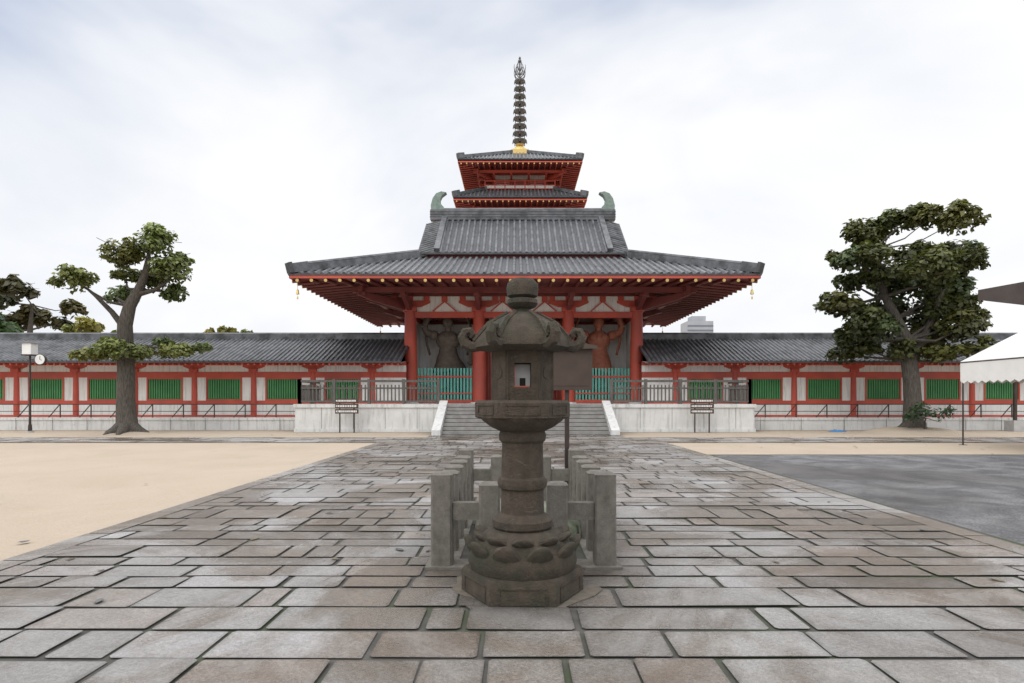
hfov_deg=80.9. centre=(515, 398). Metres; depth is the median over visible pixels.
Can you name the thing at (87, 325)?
tree
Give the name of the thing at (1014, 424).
bollard post
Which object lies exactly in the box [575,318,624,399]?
nio statue
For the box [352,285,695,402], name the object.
gate frame
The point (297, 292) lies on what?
gate wind bells
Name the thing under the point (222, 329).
tree foliage
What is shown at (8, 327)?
tree foliage
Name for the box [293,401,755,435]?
gate platform
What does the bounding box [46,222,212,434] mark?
tree
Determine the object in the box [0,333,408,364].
kairo roof
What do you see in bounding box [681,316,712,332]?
tower block
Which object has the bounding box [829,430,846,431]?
blue tarp bundle
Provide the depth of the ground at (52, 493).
13.95 m
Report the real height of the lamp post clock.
4.120 m
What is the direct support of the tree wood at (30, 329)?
on the ground at (52, 493)
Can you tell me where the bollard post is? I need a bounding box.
[1004,381,1023,430]
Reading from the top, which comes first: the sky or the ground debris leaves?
the sky
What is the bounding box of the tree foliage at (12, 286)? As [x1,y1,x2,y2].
[0,274,88,330]
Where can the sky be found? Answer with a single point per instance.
(264, 135)
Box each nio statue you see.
[421,318,472,399]
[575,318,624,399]
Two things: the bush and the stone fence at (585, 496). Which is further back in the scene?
the bush
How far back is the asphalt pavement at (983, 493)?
10.87 m
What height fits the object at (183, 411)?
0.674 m
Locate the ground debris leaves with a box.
[19,433,1003,602]
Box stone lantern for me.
[458,277,586,606]
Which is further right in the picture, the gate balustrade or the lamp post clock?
the gate balustrade
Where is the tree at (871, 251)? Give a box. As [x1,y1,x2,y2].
[812,198,1000,427]
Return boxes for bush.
[902,402,956,428]
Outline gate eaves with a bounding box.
[289,275,760,326]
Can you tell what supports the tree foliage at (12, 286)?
on the tree wood at (30, 329)
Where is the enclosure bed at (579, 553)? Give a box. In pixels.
[460,524,585,558]
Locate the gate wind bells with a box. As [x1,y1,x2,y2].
[296,282,753,332]
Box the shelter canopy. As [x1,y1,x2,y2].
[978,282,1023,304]
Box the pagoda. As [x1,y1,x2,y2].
[451,57,588,386]
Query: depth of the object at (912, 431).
25.49 m
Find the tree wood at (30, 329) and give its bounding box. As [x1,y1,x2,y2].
[5,283,73,332]
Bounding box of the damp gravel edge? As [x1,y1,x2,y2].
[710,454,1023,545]
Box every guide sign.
[335,398,358,432]
[690,398,713,432]
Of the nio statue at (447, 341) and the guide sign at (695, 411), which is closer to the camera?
the guide sign at (695, 411)
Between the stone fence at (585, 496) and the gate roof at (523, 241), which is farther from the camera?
the gate roof at (523, 241)
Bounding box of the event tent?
[959,330,1023,444]
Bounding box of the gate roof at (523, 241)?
[285,191,764,275]
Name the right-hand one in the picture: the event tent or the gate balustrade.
the event tent
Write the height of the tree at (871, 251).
10.204 m
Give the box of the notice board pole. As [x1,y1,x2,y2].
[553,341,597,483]
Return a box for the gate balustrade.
[298,379,751,403]
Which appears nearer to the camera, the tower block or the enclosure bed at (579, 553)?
the enclosure bed at (579, 553)
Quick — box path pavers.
[0,435,1023,682]
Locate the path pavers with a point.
(274, 655)
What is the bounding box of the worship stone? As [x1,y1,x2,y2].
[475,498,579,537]
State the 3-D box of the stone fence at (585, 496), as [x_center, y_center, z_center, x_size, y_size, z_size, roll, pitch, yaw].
[0.067,1.075,6.630,1.726,0.850,2.820,0,0,0]
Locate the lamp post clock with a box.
[21,341,46,432]
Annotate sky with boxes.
[0,0,1023,332]
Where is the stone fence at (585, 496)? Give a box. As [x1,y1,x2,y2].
[425,448,622,570]
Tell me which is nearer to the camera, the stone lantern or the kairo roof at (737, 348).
the stone lantern
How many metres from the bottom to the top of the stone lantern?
2.440 m
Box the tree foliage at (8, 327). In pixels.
[0,313,23,332]
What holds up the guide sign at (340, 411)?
on the ground at (52, 493)
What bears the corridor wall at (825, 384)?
on the ground at (52, 493)
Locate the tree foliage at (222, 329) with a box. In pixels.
[203,325,253,332]
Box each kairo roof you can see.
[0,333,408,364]
[638,333,1016,364]
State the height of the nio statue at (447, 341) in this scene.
5.415 m
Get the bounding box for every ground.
[0,430,1023,560]
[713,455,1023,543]

